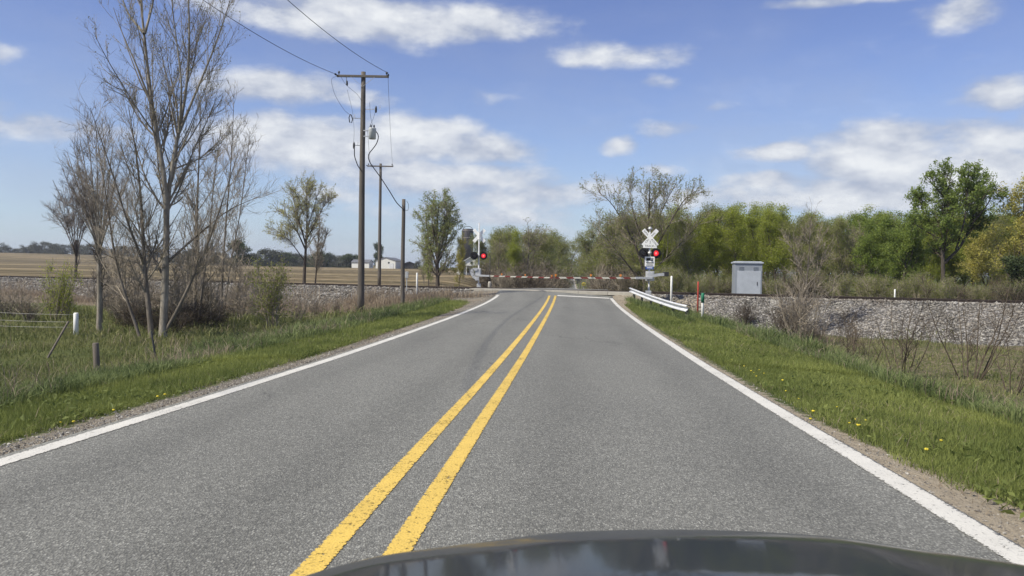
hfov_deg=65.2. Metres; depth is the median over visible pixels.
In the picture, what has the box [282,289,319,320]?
bramble
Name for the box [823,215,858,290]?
wood tree
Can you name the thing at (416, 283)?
marker post
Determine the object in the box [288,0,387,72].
power line
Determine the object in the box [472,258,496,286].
undergrowth shrub
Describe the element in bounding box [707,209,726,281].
wood tree
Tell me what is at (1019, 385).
bare shrub
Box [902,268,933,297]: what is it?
undergrowth shrub
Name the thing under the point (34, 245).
tree
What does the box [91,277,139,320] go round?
bramble
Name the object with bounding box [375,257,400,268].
barn
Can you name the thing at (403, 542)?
yellow center line
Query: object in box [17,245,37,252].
tree
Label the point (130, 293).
bare shrub
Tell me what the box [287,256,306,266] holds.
tree
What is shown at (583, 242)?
tree
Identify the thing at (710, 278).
undergrowth shrub
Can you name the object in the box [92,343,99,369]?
fence post
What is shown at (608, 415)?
road
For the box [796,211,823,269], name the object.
wood tree
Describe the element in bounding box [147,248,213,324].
bare shrub
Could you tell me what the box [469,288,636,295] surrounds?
crossing panels
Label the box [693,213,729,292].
wood tree
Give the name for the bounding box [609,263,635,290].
undergrowth shrub
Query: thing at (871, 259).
leafy tree
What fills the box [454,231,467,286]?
leafy tree
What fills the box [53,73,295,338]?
bare sapling
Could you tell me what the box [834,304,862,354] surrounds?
bare shrub
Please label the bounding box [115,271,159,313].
bramble
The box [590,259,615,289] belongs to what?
undergrowth shrub
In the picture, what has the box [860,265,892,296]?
undergrowth shrub
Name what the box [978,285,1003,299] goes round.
undergrowth shrub
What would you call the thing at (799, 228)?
wood tree
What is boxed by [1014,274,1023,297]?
undergrowth shrub
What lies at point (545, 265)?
undergrowth shrub
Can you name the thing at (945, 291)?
undergrowth shrub
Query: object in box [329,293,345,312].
bramble
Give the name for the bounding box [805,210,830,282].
wood tree
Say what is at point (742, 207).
wood tree
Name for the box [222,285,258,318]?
bramble
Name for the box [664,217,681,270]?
wood tree
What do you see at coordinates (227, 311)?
bramble
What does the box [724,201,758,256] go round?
wood tree
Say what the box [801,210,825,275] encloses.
wood tree
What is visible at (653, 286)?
undergrowth shrub
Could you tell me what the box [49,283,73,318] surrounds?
leafing shrub
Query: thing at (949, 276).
wood tree
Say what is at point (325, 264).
tree
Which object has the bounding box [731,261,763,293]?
equipment shelter
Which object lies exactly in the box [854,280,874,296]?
undergrowth shrub
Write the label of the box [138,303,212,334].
bramble
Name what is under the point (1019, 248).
leafy tree
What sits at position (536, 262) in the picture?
tree
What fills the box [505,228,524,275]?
tree
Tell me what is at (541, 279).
undergrowth shrub
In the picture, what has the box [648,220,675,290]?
wood tree
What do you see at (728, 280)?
undergrowth shrub
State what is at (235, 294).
bare shrub
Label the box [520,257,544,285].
undergrowth shrub
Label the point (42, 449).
white edge line
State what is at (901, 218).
wood tree
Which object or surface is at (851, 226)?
wood tree
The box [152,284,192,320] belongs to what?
bramble
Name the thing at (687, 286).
undergrowth shrub
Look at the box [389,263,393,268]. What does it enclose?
door
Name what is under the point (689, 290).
undergrowth shrub
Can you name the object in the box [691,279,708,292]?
undergrowth shrub
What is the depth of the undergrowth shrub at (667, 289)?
58.67 m
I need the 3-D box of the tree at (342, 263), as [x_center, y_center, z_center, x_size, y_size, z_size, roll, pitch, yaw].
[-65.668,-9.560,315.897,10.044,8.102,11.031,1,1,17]
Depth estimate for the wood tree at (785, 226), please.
72.74 m
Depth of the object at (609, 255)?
92.86 m
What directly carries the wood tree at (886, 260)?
on the ground at (22, 263)
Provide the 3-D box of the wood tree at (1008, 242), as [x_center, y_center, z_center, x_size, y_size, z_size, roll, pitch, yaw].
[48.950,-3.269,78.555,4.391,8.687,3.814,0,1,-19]
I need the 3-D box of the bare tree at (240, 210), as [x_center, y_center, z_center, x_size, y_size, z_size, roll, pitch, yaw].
[-15.030,-4.723,43.359,3.066,12.944,3.357,1,1,0]
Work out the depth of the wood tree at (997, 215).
78.17 m
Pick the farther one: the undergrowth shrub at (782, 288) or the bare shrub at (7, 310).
the undergrowth shrub at (782, 288)
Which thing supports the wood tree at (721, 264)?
on the ground at (22, 263)
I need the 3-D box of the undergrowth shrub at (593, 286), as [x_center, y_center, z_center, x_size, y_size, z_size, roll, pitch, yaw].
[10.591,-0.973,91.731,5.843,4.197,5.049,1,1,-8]
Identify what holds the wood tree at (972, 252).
on the ground at (22, 263)
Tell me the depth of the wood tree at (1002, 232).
73.01 m
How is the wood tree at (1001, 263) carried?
on the ground at (22, 263)
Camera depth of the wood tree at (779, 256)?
72.83 m
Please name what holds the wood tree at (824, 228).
on the ground at (22, 263)
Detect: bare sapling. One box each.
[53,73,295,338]
[777,197,839,328]
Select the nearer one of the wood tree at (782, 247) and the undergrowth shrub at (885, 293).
the undergrowth shrub at (885, 293)
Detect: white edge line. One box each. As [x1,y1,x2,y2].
[0,295,498,465]
[610,298,1023,564]
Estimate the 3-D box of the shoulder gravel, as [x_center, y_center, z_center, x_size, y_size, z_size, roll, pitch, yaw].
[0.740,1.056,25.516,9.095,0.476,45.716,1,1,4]
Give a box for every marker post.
[416,273,417,293]
[670,276,672,300]
[697,282,698,311]
[701,293,704,316]
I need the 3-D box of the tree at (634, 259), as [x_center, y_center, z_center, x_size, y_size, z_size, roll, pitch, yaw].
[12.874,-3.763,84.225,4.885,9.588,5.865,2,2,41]
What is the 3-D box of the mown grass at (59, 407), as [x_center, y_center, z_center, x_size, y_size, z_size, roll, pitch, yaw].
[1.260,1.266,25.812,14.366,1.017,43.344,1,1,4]
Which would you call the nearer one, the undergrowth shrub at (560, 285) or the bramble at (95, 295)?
the bramble at (95, 295)
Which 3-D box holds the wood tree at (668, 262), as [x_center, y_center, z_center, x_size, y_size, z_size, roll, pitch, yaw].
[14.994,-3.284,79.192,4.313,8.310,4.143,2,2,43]
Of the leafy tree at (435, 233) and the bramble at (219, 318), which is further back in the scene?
the leafy tree at (435, 233)
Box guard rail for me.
[629,288,688,315]
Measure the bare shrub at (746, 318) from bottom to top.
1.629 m
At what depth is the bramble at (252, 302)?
45.32 m
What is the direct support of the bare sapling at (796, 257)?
on the ground at (22, 263)
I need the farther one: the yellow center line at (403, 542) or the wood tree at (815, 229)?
the wood tree at (815, 229)
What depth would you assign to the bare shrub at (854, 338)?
27.57 m
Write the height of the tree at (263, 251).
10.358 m
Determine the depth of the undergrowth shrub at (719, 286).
59.46 m
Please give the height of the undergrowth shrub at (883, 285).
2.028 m
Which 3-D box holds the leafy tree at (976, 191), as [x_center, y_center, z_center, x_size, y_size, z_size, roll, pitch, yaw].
[34.823,-4.609,63.356,9.413,11.518,6.545,1,1,0]
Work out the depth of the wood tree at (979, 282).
96.00 m
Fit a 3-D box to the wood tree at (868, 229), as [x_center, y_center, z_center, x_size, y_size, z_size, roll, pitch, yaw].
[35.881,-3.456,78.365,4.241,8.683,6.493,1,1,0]
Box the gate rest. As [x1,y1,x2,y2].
[488,255,490,286]
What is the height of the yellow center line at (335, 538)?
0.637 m
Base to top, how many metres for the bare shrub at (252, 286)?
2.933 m
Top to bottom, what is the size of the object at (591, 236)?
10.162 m
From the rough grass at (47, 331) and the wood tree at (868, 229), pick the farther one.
the wood tree at (868, 229)
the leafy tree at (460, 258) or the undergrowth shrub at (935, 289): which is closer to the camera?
the undergrowth shrub at (935, 289)
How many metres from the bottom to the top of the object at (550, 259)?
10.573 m
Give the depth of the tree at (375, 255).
328.37 m
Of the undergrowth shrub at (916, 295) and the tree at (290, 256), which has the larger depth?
the tree at (290, 256)
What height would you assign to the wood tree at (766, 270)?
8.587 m
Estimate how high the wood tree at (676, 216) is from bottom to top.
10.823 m
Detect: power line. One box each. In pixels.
[203,0,334,73]
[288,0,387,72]
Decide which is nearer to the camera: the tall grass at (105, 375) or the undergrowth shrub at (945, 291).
the tall grass at (105, 375)
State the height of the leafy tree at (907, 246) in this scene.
7.592 m
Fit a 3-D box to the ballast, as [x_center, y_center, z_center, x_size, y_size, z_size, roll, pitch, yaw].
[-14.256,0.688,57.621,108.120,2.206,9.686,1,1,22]
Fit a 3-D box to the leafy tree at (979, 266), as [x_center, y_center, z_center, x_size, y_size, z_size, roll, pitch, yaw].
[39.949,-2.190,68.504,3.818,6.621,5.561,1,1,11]
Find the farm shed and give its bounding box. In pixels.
[405,262,414,268]
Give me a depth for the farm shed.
300.99 m
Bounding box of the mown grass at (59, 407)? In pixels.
[0,297,1023,518]
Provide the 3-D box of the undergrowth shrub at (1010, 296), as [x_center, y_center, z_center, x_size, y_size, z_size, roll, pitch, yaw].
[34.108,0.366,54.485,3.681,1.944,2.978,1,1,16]
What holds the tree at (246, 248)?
on the ground at (22, 263)
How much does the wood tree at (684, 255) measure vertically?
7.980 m
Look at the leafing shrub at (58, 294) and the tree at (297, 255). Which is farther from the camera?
the tree at (297, 255)
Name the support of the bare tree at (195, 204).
on the ground at (22, 263)
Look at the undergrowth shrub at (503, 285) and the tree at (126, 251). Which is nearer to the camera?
the undergrowth shrub at (503, 285)
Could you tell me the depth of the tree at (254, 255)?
338.27 m
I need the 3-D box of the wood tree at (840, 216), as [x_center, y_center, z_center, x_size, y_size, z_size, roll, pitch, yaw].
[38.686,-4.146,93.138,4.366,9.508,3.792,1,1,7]
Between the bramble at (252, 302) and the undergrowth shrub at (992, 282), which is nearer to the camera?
the bramble at (252, 302)
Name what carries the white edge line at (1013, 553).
on the road
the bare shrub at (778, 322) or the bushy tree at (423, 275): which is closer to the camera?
the bare shrub at (778, 322)
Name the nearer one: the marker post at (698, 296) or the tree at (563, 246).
the marker post at (698, 296)
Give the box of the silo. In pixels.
[462,226,473,260]
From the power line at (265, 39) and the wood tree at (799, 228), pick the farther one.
the wood tree at (799, 228)
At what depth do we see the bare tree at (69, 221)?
78.16 m
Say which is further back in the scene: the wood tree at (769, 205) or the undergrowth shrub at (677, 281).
the wood tree at (769, 205)
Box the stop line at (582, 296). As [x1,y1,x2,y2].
[557,295,608,298]
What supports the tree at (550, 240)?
on the ground at (22, 263)
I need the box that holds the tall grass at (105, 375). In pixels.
[0,295,1023,426]
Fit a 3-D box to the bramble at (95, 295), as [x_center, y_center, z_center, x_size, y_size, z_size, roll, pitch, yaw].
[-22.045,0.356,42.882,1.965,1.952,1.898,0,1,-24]
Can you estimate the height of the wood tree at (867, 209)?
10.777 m
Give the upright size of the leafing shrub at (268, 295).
3.280 m
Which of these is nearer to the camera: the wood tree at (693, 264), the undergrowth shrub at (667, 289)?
the undergrowth shrub at (667, 289)
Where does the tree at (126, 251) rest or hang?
on the ground at (22, 263)
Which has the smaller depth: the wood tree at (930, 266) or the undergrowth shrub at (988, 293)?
the undergrowth shrub at (988, 293)
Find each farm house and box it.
[351,259,373,267]
[457,257,481,274]
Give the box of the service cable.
[368,131,403,209]
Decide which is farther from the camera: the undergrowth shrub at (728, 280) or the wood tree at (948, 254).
the wood tree at (948, 254)
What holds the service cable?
attached to the utility pole at (363, 76)
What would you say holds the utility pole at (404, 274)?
on the ground at (22, 263)
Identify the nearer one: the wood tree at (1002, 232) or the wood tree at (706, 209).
the wood tree at (1002, 232)
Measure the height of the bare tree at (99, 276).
8.205 m
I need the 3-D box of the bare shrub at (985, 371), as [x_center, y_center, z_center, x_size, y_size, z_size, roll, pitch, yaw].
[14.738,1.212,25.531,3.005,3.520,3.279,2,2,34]
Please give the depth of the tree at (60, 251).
476.43 m
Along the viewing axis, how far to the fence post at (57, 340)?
21.97 m
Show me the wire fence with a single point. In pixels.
(75, 322)
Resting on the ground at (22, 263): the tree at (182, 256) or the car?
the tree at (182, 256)
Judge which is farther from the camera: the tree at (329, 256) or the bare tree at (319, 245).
the tree at (329, 256)
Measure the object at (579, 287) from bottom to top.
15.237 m
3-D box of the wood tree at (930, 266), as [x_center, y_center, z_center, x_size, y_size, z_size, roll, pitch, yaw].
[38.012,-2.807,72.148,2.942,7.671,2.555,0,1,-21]
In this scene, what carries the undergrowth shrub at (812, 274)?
on the ground at (22, 263)
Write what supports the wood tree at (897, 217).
on the ground at (22, 263)
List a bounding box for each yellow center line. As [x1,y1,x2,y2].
[290,296,549,575]
[383,296,555,554]
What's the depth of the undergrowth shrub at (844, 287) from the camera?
58.70 m
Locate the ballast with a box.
[0,275,1023,345]
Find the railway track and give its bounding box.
[0,275,1023,303]
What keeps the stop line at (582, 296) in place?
on the road
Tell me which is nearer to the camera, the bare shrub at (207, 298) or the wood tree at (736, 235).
the bare shrub at (207, 298)
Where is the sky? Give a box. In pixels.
[0,0,1023,275]
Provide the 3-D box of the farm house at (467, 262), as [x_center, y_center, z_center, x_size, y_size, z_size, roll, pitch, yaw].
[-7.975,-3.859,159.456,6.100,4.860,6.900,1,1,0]
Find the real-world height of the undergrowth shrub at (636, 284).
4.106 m
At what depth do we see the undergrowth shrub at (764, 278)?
65.38 m
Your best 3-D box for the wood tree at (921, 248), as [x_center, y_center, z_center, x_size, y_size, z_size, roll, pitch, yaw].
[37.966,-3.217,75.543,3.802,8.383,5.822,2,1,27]
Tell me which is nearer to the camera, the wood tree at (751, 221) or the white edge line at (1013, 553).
the white edge line at (1013, 553)
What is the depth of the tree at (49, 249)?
493.33 m
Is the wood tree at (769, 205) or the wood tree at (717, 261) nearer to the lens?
the wood tree at (717, 261)
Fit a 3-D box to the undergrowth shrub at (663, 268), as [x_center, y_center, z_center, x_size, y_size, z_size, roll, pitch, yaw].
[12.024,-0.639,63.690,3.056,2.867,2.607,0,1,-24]
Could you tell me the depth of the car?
1.39 m
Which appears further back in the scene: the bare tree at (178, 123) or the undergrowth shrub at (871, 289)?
the undergrowth shrub at (871, 289)
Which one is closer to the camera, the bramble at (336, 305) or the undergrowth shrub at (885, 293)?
the bramble at (336, 305)
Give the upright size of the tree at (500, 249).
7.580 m
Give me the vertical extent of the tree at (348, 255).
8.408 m
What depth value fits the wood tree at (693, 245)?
79.08 m
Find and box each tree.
[0,242,13,252]
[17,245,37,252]
[27,241,44,253]
[32,241,52,252]
[37,242,60,253]
[41,174,96,276]
[50,245,70,253]
[53,115,131,330]
[66,243,83,253]
[72,243,91,254]
[76,0,252,339]
[80,242,94,254]
[117,246,135,256]
[163,74,252,323]
[173,248,193,264]
[204,79,261,309]
[224,238,255,268]
[250,247,287,265]
[250,253,262,258]
[253,248,281,266]
[262,171,339,282]
[279,251,297,265]
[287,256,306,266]
[289,252,301,265]
[305,214,330,282]
[306,251,335,265]
[306,253,334,266]
[328,256,337,266]
[334,254,351,267]
[336,253,357,267]
[373,241,383,266]
[409,187,466,285]
[417,260,426,283]
[420,236,434,285]
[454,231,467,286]
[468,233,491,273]
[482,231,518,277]
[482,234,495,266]
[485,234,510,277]
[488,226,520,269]
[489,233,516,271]
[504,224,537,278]
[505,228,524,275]
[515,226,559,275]
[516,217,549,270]
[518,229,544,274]
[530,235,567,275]
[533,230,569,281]
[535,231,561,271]
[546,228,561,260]
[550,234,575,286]
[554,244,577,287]
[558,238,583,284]
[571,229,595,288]
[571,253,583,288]
[571,267,582,283]
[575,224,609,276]
[576,165,722,290]
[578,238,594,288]
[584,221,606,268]
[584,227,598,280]
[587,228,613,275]
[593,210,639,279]
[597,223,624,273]
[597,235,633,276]
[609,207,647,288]
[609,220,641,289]
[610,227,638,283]
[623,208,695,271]
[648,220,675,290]
[651,215,686,271]
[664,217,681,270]
[665,203,689,275]
[667,215,708,282]
[675,218,693,281]
[683,214,705,284]
[689,212,731,281]
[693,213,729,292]
[698,201,724,282]
[705,203,750,282]
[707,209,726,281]
[718,205,755,279]
[718,206,743,270]
[723,201,756,257]
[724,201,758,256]
[732,200,785,271]
[742,204,766,242]
[748,206,782,284]
[750,206,798,280]
[756,201,785,278]
[769,203,794,279]
[772,219,793,281]
[776,219,819,285]
[784,217,808,272]
[785,215,802,276]
[789,215,835,291]
[791,218,819,277]
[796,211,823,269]
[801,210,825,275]
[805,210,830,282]
[812,217,845,289]
[817,217,840,281]
[820,220,844,281]
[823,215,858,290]
[823,217,864,282]
[827,216,881,287]
[828,214,848,281]
[844,208,879,275]
[844,217,869,290]
[850,204,877,273]
[850,211,881,286]
[850,225,899,296]
[856,209,900,277]
[869,209,888,278]
[875,210,923,288]
[878,213,919,292]
[880,208,934,297]
[880,214,914,279]
[888,208,908,228]
[894,157,1012,283]
[896,212,932,285]
[917,220,964,286]
[918,223,949,284]
[934,212,970,288]
[945,214,978,287]
[945,216,974,287]
[954,230,1009,297]
[963,229,988,287]
[969,172,1023,299]
[970,273,986,292]
[983,211,1014,287]
[987,213,1014,295]
[989,217,1022,282]
[996,253,1023,299]
[998,213,1015,281]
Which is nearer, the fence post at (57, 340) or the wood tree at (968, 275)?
the fence post at (57, 340)
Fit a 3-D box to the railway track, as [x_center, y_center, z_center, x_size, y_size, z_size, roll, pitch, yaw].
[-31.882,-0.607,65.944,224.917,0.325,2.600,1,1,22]
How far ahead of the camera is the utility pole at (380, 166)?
83.75 m
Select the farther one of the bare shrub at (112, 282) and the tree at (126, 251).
the tree at (126, 251)
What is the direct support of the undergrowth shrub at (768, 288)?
on the ground at (22, 263)
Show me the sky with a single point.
(505, 106)
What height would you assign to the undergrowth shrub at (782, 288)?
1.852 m
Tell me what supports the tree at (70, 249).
on the ground at (22, 263)
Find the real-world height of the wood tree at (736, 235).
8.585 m
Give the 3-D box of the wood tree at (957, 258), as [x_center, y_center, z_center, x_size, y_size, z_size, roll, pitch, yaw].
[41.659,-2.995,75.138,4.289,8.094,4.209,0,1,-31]
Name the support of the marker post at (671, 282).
on the ground at (22, 263)
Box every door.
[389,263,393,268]
[737,271,760,293]
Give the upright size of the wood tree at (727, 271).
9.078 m
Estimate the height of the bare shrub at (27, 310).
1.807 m
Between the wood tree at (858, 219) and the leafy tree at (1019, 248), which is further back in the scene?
the wood tree at (858, 219)
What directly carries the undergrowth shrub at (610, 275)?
on the ground at (22, 263)
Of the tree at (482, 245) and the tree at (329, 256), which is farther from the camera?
the tree at (329, 256)
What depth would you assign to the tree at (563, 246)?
150.43 m
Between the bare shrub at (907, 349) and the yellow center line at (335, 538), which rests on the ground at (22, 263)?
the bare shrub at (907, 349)
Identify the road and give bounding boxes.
[0,279,1023,575]
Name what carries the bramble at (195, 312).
on the ground at (22, 263)
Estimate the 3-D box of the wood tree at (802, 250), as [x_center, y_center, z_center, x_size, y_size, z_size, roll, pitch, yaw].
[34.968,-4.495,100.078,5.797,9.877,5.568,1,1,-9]
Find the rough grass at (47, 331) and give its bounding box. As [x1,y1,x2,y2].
[0,284,1023,404]
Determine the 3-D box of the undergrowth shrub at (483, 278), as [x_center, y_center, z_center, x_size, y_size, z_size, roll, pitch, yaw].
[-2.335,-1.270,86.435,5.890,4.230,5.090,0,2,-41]
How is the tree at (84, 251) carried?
on the ground at (22, 263)
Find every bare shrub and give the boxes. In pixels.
[0,277,28,319]
[1,284,52,322]
[96,250,126,316]
[105,247,150,325]
[105,254,160,305]
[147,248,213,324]
[170,250,207,305]
[181,227,242,324]
[224,255,252,320]
[234,268,274,315]
[728,300,759,324]
[760,293,818,337]
[766,261,846,339]
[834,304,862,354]
[835,309,887,362]
[875,286,943,375]
[917,270,1023,380]
[992,325,1023,394]
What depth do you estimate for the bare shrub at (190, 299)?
41.56 m
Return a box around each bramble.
[82,283,111,311]
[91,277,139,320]
[108,298,156,327]
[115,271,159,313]
[118,296,170,327]
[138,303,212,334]
[148,275,186,312]
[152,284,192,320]
[153,293,220,328]
[175,302,235,329]
[192,301,241,322]
[199,282,228,315]
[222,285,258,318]
[240,289,261,314]
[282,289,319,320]
[306,293,332,315]
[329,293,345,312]
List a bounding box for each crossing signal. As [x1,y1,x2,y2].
[470,223,553,286]
[555,227,668,300]
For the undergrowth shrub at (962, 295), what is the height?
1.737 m
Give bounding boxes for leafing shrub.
[39,253,83,320]
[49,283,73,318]
[243,254,303,326]
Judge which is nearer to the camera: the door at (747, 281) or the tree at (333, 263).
the door at (747, 281)
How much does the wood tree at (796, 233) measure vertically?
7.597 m
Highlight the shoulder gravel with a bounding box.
[0,295,1023,545]
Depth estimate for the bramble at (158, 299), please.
42.92 m
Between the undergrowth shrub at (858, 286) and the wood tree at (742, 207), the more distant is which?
the wood tree at (742, 207)
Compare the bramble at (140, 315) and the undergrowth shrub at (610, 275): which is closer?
the bramble at (140, 315)
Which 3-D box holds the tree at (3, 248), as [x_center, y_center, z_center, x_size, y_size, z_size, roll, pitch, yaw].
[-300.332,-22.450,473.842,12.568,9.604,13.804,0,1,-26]
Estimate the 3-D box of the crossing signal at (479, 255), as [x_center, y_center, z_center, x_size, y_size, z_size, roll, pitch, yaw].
[0.008,-2.167,58.722,6.202,5.183,0.719,1,1,5]
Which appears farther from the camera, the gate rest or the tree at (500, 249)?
the tree at (500, 249)
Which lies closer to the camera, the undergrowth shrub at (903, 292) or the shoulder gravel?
the shoulder gravel
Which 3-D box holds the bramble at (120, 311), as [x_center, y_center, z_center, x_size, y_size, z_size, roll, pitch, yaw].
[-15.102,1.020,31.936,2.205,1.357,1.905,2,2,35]
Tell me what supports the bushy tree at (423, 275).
on the ground at (22, 263)
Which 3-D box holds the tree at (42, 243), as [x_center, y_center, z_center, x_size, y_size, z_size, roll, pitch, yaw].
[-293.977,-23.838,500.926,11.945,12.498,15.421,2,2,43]
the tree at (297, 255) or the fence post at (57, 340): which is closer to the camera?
the fence post at (57, 340)
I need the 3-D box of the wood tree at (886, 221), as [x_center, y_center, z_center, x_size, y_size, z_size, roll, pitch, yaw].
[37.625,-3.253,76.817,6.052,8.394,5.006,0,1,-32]
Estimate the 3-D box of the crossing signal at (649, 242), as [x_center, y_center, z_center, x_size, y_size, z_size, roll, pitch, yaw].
[5.680,-1.359,45.752,6.631,4.373,0.750,1,1,-5]
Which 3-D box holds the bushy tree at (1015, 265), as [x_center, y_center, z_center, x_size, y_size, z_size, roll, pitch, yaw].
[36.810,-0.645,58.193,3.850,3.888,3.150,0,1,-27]
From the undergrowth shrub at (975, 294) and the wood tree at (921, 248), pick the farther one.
the wood tree at (921, 248)
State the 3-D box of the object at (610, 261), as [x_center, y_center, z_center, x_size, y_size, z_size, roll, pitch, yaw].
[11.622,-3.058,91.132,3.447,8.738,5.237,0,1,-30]
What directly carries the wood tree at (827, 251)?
on the ground at (22, 263)
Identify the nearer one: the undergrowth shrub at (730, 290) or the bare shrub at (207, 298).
the bare shrub at (207, 298)
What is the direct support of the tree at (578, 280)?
on the ground at (22, 263)
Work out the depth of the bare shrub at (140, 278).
40.54 m
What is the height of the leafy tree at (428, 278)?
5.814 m
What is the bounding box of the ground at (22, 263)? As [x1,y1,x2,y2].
[0,253,1023,547]
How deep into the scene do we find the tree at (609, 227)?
89.47 m
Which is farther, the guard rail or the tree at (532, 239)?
the tree at (532, 239)
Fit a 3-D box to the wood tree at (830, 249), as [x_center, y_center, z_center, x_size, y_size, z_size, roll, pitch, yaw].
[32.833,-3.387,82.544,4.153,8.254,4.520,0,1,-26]
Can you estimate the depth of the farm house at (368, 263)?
308.08 m
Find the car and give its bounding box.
[306,529,1023,575]
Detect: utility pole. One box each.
[331,71,388,311]
[366,163,392,284]
[400,199,408,304]
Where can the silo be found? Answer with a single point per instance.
(467, 232)
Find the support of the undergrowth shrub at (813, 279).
on the ground at (22, 263)
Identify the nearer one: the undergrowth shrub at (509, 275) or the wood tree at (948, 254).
the wood tree at (948, 254)
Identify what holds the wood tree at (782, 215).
on the ground at (22, 263)
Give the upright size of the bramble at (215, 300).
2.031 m
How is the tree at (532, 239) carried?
on the ground at (22, 263)
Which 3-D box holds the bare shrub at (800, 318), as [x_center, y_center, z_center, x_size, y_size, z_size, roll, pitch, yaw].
[13.299,0.711,35.510,3.408,3.790,2.844,0,1,-17]
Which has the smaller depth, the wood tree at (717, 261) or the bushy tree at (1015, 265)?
the bushy tree at (1015, 265)
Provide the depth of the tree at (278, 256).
311.85 m
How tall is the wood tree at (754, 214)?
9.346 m
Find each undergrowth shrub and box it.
[462,259,505,287]
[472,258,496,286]
[481,263,515,287]
[493,263,523,287]
[496,261,560,287]
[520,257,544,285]
[526,259,562,287]
[529,263,550,287]
[542,261,573,287]
[545,269,576,288]
[581,263,618,289]
[584,269,594,288]
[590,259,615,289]
[590,266,639,289]
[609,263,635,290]
[610,263,640,290]
[639,261,675,291]
[646,262,672,291]
[657,263,687,291]
[661,265,689,291]
[682,271,704,291]
[688,279,704,291]
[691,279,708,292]
[696,266,721,292]
[709,281,731,292]
[711,278,731,292]
[721,274,731,292]
[729,268,777,291]
[762,269,829,294]
[762,275,783,293]
[777,282,788,294]
[798,271,830,294]
[799,267,828,293]
[808,275,834,295]
[826,270,857,295]
[850,275,868,295]
[854,267,879,296]
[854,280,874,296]
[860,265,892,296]
[869,277,890,296]
[880,284,892,296]
[885,268,917,297]
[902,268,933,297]
[917,278,940,297]
[927,279,943,297]
[933,274,966,298]
[951,283,972,298]
[964,283,988,298]
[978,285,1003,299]
[980,288,992,299]
[989,280,1021,299]
[989,282,1023,299]
[990,273,1013,291]
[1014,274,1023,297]
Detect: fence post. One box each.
[47,321,68,357]
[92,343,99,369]
[150,331,155,354]
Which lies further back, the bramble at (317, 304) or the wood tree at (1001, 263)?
the wood tree at (1001, 263)
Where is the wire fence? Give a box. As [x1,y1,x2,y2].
[0,312,78,335]
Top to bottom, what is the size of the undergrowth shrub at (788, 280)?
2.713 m
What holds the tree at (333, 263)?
on the ground at (22, 263)
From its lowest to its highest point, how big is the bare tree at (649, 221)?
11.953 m
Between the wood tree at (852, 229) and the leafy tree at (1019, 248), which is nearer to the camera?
the leafy tree at (1019, 248)
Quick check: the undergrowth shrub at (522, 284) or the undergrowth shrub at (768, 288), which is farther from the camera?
the undergrowth shrub at (522, 284)
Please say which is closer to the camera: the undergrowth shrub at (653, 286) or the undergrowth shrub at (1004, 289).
the undergrowth shrub at (1004, 289)
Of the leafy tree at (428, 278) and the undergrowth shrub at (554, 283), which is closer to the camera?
the leafy tree at (428, 278)
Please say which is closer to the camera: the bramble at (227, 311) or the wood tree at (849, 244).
the bramble at (227, 311)
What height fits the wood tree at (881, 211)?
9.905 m
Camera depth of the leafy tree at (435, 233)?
73.76 m
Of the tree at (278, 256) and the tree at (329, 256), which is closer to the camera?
the tree at (278, 256)
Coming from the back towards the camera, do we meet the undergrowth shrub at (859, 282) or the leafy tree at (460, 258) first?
the leafy tree at (460, 258)
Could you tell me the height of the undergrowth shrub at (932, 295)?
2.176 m
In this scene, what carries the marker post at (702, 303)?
on the ground at (22, 263)

